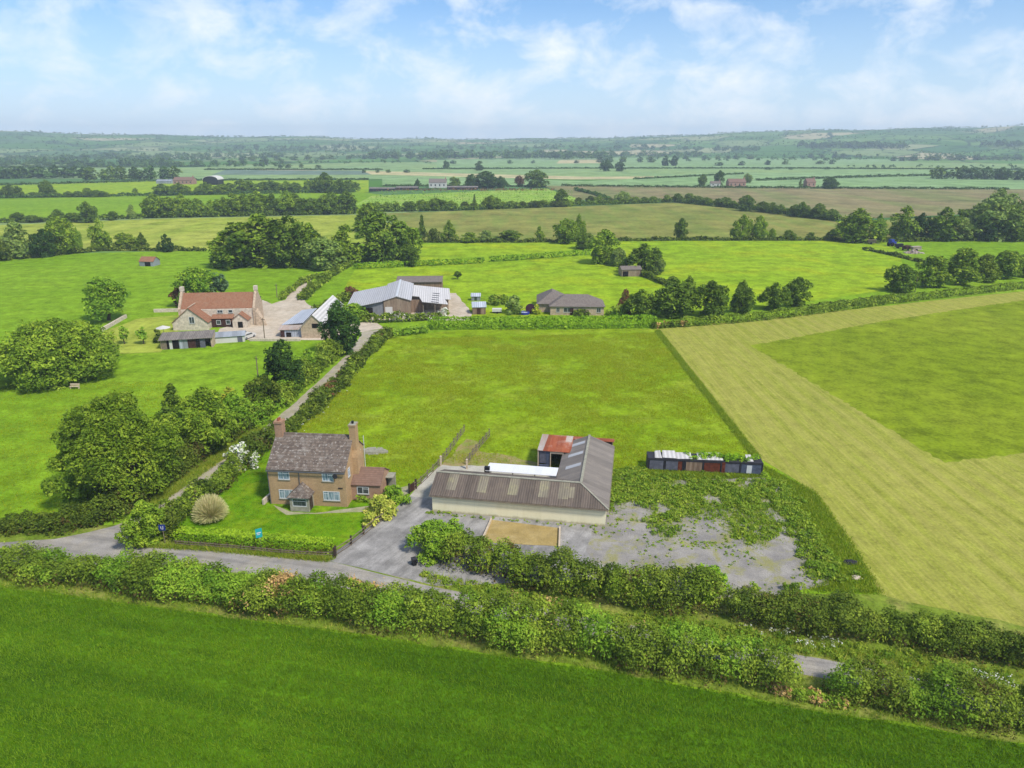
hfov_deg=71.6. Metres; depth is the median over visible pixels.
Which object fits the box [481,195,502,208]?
tree
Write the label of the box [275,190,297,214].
tree
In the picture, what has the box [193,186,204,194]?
shrub
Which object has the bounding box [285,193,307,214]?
tree
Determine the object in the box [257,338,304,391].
tree
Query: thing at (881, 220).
tree
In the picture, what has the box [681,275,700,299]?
tree
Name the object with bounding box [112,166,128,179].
tree
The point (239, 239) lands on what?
tree
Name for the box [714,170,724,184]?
tree
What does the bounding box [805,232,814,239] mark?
shrub
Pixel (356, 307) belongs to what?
shrub
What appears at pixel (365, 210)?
tree
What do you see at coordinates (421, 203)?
tree
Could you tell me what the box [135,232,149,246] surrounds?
tree
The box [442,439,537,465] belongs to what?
bare track
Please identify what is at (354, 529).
lawn
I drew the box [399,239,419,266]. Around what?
tree
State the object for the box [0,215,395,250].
dry field
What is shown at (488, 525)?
wall
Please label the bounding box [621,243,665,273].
tree
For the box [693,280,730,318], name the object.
tree
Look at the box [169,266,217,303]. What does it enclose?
tree
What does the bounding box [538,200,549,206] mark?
shrub
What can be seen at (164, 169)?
tree
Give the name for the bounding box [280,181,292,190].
tree
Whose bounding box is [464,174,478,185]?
tree
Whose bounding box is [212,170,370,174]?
netted field
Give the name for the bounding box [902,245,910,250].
farm implement
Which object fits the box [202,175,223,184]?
arched barn
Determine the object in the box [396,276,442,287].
timber barn
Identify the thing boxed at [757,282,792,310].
tree
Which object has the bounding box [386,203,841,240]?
maize field
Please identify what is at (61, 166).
hedge
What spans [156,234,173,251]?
tree
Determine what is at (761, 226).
tree
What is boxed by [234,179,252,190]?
tree
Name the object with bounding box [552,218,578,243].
tree
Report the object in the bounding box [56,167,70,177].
shrub
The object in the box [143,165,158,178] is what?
tree
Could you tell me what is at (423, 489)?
concrete yard
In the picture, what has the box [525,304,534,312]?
trampoline
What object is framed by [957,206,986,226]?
tree
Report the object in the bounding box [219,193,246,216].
tree
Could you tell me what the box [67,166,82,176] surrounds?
shrub
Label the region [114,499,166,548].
bush
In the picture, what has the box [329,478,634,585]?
tarmac drive
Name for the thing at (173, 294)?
shrub
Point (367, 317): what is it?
hedge
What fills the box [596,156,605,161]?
tree
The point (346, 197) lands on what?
tree
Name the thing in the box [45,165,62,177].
shrub
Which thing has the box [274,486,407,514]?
house path
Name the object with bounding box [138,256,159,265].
field hut
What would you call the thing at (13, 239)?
tree
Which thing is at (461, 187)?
glasshouse
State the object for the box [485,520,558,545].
ochre slab
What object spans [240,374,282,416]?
tree
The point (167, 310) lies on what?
garden wall
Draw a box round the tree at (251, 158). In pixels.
[247,156,257,160]
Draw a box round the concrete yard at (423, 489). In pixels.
[410,465,556,498]
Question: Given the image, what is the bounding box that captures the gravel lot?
[586,477,828,597]
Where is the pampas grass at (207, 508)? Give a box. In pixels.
[191,493,229,524]
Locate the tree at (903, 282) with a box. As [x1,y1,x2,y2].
[883,264,920,292]
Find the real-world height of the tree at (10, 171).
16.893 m
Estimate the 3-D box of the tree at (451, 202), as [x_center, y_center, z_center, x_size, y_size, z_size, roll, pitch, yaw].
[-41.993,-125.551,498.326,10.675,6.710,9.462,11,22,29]
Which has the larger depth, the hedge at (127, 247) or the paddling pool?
the hedge at (127, 247)
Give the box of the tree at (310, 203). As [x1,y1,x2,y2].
[300,198,320,213]
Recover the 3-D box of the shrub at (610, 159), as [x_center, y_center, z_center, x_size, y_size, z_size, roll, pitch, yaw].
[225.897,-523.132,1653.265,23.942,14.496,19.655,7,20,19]
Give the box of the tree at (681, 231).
[673,218,688,238]
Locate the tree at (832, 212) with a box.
[823,208,838,220]
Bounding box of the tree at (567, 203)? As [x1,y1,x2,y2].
[564,199,572,206]
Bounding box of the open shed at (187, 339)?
[158,330,215,349]
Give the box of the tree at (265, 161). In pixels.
[259,158,269,163]
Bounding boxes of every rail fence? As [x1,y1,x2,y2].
[174,539,333,556]
[334,509,388,555]
[413,425,464,489]
[466,428,489,461]
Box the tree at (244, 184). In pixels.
[239,180,256,190]
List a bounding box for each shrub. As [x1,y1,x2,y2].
[0,237,11,259]
[21,215,44,222]
[22,166,39,177]
[33,166,46,177]
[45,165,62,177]
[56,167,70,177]
[63,212,80,222]
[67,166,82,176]
[71,191,81,196]
[82,188,93,194]
[88,190,102,196]
[97,191,109,196]
[105,211,117,219]
[111,232,137,247]
[149,509,184,539]
[153,329,159,342]
[168,283,179,305]
[180,186,193,194]
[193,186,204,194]
[219,183,239,193]
[219,386,240,410]
[222,388,261,430]
[222,441,260,470]
[291,348,316,373]
[342,302,367,317]
[344,286,357,296]
[355,495,370,502]
[361,511,379,527]
[362,494,398,521]
[379,153,392,158]
[382,484,411,503]
[391,201,399,210]
[404,517,464,566]
[405,151,412,158]
[426,228,440,240]
[460,232,481,242]
[461,201,469,205]
[477,230,494,241]
[486,294,509,305]
[495,229,523,242]
[504,295,523,314]
[532,304,541,313]
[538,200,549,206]
[572,309,590,316]
[605,157,613,161]
[605,304,631,315]
[609,247,625,265]
[652,259,665,274]
[664,195,671,201]
[671,193,683,201]
[682,193,695,201]
[690,562,731,605]
[753,201,769,211]
[767,202,775,212]
[767,228,776,237]
[782,230,796,236]
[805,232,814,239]
[816,208,829,218]
[821,177,840,187]
[924,156,939,160]
[938,168,951,178]
[945,155,958,159]
[948,167,961,178]
[957,155,967,159]
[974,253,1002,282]
[984,169,1001,178]
[1003,155,1012,159]
[1004,171,1016,179]
[1018,254,1023,275]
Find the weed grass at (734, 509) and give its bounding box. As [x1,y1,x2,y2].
[609,463,852,588]
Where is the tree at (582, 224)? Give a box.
[574,214,586,237]
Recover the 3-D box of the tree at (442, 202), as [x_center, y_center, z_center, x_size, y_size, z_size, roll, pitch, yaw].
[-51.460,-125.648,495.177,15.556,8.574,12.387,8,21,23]
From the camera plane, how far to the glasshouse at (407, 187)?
700.84 m
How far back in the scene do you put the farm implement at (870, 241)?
328.38 m
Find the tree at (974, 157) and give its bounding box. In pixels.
[970,155,980,159]
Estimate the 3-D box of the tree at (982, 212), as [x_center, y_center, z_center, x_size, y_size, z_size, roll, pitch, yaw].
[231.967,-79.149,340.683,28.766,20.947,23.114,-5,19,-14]
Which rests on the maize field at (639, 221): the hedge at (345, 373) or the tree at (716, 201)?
the tree at (716, 201)
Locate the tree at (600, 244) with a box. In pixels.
[588,229,620,264]
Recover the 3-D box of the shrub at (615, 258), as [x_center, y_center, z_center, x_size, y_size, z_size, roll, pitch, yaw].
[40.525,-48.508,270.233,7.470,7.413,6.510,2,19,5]
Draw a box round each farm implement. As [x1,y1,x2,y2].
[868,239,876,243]
[894,243,903,248]
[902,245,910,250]
[910,246,922,250]
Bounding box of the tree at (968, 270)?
[942,247,985,285]
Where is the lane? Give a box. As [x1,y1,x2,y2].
[115,330,377,535]
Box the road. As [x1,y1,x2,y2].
[0,526,1023,721]
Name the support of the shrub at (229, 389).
on the pasture
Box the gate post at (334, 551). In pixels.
[333,547,335,557]
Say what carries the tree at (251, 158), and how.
on the ground at (956, 144)
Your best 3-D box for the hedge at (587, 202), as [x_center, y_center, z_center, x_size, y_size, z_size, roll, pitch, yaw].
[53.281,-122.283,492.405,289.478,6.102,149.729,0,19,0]
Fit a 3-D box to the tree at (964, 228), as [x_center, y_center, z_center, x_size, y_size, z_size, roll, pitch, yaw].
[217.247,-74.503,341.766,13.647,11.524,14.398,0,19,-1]
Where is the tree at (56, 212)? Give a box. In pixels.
[49,209,64,218]
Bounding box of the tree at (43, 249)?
[28,228,56,257]
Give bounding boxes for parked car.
[245,332,255,339]
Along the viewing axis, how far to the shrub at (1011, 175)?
889.63 m
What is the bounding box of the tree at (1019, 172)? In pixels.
[1013,169,1023,179]
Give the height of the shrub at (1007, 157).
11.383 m
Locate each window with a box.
[189,317,194,323]
[278,472,289,480]
[279,489,291,499]
[322,474,333,481]
[323,491,340,501]
[563,308,571,312]
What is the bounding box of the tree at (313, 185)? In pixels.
[310,180,323,191]
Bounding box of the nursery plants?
[359,190,573,204]
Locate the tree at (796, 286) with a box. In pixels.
[783,277,812,306]
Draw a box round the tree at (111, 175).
[104,166,118,179]
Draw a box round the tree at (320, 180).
[314,172,332,192]
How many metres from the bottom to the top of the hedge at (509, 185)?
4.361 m
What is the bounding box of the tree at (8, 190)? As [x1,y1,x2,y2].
[0,184,24,196]
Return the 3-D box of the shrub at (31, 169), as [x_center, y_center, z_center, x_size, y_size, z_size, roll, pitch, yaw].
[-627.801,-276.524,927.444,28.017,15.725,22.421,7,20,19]
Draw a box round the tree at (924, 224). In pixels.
[910,213,933,236]
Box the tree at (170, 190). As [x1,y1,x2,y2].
[165,186,176,194]
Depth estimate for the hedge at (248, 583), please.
67.64 m
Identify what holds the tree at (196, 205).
on the ground at (956, 144)
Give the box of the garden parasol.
[156,325,169,331]
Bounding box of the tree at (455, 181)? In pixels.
[449,176,460,185]
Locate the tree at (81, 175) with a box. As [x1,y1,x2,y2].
[74,167,87,177]
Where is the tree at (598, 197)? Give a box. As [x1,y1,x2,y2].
[593,195,604,203]
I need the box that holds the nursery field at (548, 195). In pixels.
[356,188,574,209]
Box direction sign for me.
[158,524,165,542]
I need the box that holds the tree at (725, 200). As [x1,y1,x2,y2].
[718,197,731,206]
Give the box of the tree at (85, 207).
[76,201,98,222]
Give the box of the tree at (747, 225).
[729,214,753,239]
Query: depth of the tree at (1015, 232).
336.11 m
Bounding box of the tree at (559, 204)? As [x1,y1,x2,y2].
[551,201,564,206]
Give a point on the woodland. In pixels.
(440, 154)
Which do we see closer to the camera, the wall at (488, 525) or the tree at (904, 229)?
the wall at (488, 525)
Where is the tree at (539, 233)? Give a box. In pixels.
[535,226,545,238]
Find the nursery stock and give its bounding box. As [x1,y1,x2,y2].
[376,187,554,190]
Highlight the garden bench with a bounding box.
[69,383,79,388]
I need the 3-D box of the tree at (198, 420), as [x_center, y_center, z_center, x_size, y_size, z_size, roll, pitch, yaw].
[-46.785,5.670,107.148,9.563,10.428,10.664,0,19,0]
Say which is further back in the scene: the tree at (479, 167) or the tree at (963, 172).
the tree at (479, 167)
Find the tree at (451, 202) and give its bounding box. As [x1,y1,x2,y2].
[447,200,457,209]
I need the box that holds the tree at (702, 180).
[698,175,707,185]
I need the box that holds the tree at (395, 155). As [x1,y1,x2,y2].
[390,152,399,158]
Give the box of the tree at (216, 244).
[205,230,247,268]
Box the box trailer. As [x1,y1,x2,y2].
[492,308,501,313]
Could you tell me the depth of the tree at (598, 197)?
546.45 m
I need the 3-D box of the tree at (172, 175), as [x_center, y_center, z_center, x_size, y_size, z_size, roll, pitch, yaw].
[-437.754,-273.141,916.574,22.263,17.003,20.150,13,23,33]
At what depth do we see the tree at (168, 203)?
445.81 m
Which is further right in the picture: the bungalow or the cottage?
the bungalow
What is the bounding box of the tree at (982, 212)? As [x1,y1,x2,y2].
[968,197,1023,241]
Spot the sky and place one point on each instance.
(456, 69)
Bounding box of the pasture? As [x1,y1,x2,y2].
[0,240,1023,743]
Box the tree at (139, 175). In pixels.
[128,169,146,178]
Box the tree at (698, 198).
[690,196,702,204]
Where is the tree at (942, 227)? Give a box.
[927,207,962,241]
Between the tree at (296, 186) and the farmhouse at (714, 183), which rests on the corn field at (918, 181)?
the farmhouse at (714, 183)
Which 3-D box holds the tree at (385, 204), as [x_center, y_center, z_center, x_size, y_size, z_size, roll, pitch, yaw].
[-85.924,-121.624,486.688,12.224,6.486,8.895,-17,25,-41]
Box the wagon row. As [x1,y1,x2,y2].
[646,450,763,473]
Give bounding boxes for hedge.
[0,165,205,167]
[0,177,369,185]
[0,189,355,197]
[0,213,151,222]
[0,244,206,259]
[0,501,112,536]
[0,537,804,695]
[86,414,257,523]
[145,451,246,537]
[151,209,355,217]
[170,526,334,553]
[204,168,382,169]
[223,417,295,471]
[242,337,345,424]
[278,273,318,299]
[284,326,396,431]
[296,260,353,299]
[311,291,351,311]
[353,257,484,268]
[359,307,449,323]
[377,197,841,220]
[382,184,546,186]
[386,325,429,336]
[410,235,840,242]
[422,166,1014,169]
[427,314,657,329]
[433,528,732,619]
[489,249,590,261]
[561,183,1009,189]
[574,187,610,198]
[618,262,672,284]
[633,172,743,178]
[651,319,689,328]
[680,281,1023,326]
[722,584,1023,671]
[755,173,927,180]
[769,680,849,711]
[805,293,896,311]
[817,654,1023,743]
[858,236,1023,242]
[862,246,938,265]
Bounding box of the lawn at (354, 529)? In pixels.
[176,443,379,551]
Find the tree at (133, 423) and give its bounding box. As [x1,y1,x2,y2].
[47,390,185,501]
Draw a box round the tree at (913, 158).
[906,156,918,160]
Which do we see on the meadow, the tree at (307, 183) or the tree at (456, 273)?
the tree at (456, 273)
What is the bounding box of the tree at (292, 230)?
[257,215,320,268]
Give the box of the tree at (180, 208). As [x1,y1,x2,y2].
[171,193,193,216]
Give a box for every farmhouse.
[171,285,266,330]
[173,176,196,183]
[429,177,446,187]
[710,180,720,185]
[726,177,745,186]
[803,177,815,186]
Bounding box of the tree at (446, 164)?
[443,160,449,167]
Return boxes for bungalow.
[536,289,604,314]
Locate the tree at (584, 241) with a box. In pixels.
[574,231,593,249]
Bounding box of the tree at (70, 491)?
[40,442,130,506]
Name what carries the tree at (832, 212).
on the ground at (956, 144)
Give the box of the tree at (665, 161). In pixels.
[661,155,671,165]
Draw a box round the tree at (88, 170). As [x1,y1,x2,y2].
[80,167,98,179]
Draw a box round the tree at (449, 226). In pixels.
[440,219,458,241]
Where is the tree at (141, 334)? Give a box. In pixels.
[135,327,147,343]
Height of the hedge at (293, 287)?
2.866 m
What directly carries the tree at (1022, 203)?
on the ground at (956, 144)
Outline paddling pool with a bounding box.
[519,311,529,314]
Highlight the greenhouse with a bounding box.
[471,293,480,300]
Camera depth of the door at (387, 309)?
192.62 m
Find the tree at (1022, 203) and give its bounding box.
[1012,199,1023,209]
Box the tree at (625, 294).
[618,288,632,313]
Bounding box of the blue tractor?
[887,239,896,246]
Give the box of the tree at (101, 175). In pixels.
[96,169,108,179]
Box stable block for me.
[429,435,614,525]
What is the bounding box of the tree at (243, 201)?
[229,193,256,215]
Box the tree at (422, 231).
[419,214,427,239]
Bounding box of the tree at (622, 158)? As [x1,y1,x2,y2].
[619,156,626,161]
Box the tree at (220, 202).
[212,196,230,215]
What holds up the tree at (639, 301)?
on the pasture
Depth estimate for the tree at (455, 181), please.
748.13 m
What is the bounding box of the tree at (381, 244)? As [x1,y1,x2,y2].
[349,211,408,261]
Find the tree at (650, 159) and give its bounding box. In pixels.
[646,156,655,161]
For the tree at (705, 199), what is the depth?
530.58 m
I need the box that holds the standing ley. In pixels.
[751,300,1023,462]
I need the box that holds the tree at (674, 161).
[671,155,678,165]
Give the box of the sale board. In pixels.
[255,528,262,546]
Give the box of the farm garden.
[101,315,178,352]
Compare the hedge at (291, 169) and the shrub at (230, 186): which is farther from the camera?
the hedge at (291, 169)
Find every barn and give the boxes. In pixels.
[156,179,172,183]
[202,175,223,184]
[278,295,343,337]
[346,279,450,315]
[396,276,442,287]
[537,434,613,466]
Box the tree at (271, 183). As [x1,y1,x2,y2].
[263,180,281,191]
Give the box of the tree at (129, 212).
[126,204,136,218]
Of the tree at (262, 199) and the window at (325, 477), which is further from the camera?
the tree at (262, 199)
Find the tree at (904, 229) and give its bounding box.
[887,205,922,238]
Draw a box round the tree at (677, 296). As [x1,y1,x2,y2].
[647,277,696,318]
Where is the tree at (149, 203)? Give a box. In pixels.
[139,193,164,217]
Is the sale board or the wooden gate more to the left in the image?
the sale board
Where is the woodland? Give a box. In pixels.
[0,138,1023,177]
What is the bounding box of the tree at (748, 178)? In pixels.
[744,173,752,182]
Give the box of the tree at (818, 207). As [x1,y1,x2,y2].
[812,203,825,218]
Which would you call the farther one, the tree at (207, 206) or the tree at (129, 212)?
the tree at (207, 206)
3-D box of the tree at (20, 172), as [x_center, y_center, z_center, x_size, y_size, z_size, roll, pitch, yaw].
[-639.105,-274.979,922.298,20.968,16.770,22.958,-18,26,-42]
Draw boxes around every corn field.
[1,162,1023,178]
[382,170,1023,188]
[437,157,909,167]
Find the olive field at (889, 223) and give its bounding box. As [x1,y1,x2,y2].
[836,217,961,239]
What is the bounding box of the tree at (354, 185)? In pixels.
[347,180,360,190]
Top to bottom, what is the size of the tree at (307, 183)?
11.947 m
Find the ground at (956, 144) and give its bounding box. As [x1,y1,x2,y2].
[0,126,1023,255]
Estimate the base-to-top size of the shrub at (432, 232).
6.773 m
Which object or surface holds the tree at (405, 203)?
on the ground at (956, 144)
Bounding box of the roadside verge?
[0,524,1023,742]
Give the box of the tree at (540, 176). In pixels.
[524,169,549,186]
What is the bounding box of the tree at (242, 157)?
[237,155,246,159]
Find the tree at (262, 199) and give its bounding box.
[245,191,273,214]
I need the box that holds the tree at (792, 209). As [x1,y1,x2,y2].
[788,204,797,216]
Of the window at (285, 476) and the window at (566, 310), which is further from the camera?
the window at (566, 310)
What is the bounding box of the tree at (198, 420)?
[171,386,239,455]
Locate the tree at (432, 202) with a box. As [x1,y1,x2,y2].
[427,198,439,210]
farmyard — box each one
[218,279,382,339]
[370,293,471,319]
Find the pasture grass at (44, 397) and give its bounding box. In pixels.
[0,381,179,517]
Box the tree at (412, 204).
[406,201,417,210]
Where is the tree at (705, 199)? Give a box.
[700,197,711,204]
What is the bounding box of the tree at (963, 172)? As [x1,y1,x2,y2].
[956,166,970,178]
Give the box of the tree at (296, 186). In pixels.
[287,182,301,191]
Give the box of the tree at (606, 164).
[599,159,613,170]
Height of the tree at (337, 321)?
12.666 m
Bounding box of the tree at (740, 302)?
[729,280,756,313]
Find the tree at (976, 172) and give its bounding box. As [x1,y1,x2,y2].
[965,166,983,179]
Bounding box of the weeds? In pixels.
[419,333,1023,696]
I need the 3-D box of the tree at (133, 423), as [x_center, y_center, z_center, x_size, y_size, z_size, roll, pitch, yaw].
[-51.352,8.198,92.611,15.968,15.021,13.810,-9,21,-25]
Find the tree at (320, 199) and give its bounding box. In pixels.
[311,194,332,213]
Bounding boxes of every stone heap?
[363,447,387,454]
[843,559,857,564]
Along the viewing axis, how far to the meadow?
262.05 m
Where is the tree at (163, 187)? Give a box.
[151,183,167,195]
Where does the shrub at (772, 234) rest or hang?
on the ground at (956, 144)
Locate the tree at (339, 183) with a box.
[328,178,352,193]
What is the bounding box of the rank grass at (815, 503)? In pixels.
[641,330,885,595]
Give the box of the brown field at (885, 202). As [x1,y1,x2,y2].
[546,186,1023,219]
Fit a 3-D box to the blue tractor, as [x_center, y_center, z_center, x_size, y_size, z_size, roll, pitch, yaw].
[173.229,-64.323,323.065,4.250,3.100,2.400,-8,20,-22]
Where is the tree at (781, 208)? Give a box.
[773,204,787,214]
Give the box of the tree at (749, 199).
[737,195,755,210]
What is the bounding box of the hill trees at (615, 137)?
[0,123,1023,160]
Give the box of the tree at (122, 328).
[118,325,129,343]
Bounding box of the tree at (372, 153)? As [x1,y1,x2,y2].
[368,151,376,158]
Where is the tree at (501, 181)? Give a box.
[492,176,507,187]
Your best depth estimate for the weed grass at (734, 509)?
90.50 m
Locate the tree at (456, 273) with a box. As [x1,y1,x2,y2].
[453,271,461,278]
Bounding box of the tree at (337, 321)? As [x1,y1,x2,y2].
[317,300,361,355]
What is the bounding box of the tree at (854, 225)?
[829,208,887,242]
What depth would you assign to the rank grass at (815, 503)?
91.44 m
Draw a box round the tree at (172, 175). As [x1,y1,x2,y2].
[165,166,182,178]
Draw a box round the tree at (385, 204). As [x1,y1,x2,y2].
[379,202,392,210]
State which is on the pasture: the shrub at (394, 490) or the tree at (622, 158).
the shrub at (394, 490)
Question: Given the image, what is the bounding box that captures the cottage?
[265,417,395,511]
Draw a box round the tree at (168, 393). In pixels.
[156,383,186,430]
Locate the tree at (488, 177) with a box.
[475,171,497,188]
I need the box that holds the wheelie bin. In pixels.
[411,556,416,565]
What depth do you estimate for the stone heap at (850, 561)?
79.80 m
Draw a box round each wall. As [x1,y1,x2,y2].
[101,314,126,329]
[153,308,177,311]
[249,338,300,340]
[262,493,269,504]
[482,518,491,536]
[558,526,560,546]
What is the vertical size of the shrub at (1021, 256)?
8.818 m
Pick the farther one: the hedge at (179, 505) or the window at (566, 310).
the window at (566, 310)
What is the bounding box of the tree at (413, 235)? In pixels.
[391,224,423,258]
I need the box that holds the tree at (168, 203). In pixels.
[157,197,178,215]
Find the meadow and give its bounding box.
[342,241,901,318]
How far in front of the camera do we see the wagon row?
101.55 m
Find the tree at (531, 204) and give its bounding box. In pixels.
[528,200,541,207]
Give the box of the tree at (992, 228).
[972,216,1004,240]
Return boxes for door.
[237,336,242,341]
[385,307,392,315]
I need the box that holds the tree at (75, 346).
[0,317,122,391]
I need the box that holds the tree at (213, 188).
[208,185,228,194]
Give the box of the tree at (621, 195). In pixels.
[614,191,629,203]
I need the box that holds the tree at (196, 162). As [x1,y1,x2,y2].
[190,159,203,164]
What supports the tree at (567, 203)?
on the maize field at (639, 221)
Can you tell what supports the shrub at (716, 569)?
on the roadside verge
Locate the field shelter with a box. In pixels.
[618,266,641,276]
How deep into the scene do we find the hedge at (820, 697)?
59.95 m
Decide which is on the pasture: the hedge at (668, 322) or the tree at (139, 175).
the hedge at (668, 322)
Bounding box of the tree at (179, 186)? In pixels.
[170,183,186,194]
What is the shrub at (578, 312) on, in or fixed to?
on the meadow
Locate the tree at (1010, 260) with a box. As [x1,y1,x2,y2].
[985,250,1023,278]
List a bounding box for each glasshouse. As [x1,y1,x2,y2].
[369,187,395,190]
[396,186,418,189]
[447,186,477,189]
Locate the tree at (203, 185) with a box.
[198,182,211,194]
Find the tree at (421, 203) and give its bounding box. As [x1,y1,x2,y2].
[414,199,429,210]
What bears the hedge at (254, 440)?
on the lawn at (354, 529)
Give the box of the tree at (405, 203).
[402,201,410,210]
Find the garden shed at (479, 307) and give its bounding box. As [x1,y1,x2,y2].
[471,301,485,313]
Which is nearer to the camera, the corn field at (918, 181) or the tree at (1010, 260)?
the tree at (1010, 260)
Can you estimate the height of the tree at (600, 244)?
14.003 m
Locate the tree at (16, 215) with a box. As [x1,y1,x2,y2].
[8,212,24,221]
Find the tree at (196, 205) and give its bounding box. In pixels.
[184,198,208,215]
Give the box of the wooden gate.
[408,479,416,493]
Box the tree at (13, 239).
[0,221,35,259]
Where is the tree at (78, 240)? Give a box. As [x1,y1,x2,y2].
[72,227,82,248]
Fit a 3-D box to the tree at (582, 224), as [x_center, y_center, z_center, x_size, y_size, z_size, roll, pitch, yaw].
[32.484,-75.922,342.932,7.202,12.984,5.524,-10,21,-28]
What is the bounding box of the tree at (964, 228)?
[953,217,975,239]
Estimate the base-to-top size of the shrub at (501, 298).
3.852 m
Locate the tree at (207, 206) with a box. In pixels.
[203,200,218,216]
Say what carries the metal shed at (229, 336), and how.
on the pasture
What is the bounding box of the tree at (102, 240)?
[86,217,112,247]
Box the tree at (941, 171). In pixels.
[927,167,945,178]
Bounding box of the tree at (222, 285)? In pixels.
[197,270,228,292]
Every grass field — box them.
[0,180,368,194]
[0,192,381,221]
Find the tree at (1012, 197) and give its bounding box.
[973,188,1021,210]
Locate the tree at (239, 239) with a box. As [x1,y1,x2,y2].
[218,213,288,268]
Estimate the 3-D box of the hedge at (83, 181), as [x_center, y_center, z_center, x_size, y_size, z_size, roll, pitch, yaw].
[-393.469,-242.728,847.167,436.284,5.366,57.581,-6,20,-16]
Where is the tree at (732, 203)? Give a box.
[728,201,738,207]
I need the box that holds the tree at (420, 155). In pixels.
[416,152,423,158]
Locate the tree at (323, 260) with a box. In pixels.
[299,236,347,269]
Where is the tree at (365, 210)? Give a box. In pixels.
[354,202,386,227]
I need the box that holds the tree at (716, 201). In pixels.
[713,198,721,206]
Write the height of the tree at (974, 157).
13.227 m
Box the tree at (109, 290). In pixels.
[81,275,131,320]
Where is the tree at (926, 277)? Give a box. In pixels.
[911,255,958,287]
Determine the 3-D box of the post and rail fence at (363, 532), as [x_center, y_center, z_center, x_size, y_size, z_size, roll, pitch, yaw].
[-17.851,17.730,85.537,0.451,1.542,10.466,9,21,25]
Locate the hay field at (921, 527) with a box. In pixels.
[658,291,1023,626]
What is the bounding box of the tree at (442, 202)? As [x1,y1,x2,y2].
[433,197,449,206]
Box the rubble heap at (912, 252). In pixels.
[903,250,924,253]
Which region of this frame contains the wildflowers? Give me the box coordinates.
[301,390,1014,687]
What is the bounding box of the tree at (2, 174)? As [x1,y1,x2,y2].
[0,166,8,178]
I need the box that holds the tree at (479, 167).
[474,161,483,170]
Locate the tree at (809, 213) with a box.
[806,209,815,217]
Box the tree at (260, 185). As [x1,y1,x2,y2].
[252,181,273,192]
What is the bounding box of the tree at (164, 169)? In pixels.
[157,166,169,178]
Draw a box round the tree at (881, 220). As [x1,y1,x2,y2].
[868,214,888,237]
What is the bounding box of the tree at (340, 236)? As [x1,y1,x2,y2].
[331,224,364,262]
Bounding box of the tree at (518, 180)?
[514,175,524,184]
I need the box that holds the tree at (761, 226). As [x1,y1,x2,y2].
[750,215,768,237]
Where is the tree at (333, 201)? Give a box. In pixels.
[323,192,340,213]
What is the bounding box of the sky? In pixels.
[0,0,1023,139]
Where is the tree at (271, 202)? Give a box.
[262,193,282,213]
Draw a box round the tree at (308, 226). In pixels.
[289,222,321,266]
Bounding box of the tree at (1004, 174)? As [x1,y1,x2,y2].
[994,167,1012,179]
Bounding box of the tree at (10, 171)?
[3,166,19,178]
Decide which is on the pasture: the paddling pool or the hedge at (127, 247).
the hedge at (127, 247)
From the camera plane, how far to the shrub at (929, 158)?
1810.66 m
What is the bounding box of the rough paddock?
[297,328,776,486]
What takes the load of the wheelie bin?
on the tarmac drive
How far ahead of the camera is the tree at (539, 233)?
339.00 m
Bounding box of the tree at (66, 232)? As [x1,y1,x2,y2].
[44,216,78,254]
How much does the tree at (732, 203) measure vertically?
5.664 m
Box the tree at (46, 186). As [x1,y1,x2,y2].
[37,179,53,193]
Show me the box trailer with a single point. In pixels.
(497, 310)
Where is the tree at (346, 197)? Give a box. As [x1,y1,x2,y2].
[338,191,357,212]
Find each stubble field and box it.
[262,169,660,179]
[557,160,600,162]
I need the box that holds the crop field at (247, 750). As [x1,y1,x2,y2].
[0,588,1023,767]
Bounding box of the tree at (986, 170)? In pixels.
[978,166,993,179]
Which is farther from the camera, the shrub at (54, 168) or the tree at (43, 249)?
the shrub at (54, 168)
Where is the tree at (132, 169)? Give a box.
[128,166,137,179]
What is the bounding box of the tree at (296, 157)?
[289,155,298,159]
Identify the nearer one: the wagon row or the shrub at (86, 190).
the wagon row
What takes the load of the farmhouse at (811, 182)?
on the corn field at (918, 181)
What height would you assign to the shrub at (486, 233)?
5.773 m
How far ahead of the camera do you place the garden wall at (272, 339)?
169.06 m
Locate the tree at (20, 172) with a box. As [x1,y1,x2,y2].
[12,166,29,178]
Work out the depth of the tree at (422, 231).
338.11 m
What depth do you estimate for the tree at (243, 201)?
453.77 m
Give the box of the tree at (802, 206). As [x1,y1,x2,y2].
[794,201,810,217]
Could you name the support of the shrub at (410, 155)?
on the ground at (956, 144)
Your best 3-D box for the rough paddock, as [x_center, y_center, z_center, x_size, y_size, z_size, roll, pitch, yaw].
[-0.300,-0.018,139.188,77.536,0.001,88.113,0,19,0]
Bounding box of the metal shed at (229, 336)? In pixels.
[215,330,246,343]
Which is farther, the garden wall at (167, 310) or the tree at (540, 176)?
the tree at (540, 176)
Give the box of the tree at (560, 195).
[554,189,568,205]
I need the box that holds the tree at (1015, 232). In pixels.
[997,206,1023,241]
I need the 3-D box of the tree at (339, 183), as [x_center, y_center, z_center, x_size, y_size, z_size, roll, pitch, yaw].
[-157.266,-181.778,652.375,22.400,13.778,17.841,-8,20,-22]
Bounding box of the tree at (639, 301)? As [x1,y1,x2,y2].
[622,289,660,318]
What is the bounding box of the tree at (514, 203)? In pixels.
[506,201,519,207]
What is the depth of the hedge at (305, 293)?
237.09 m
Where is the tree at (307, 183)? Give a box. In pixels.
[301,179,315,191]
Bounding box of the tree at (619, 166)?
[614,162,625,170]
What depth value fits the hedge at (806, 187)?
724.82 m

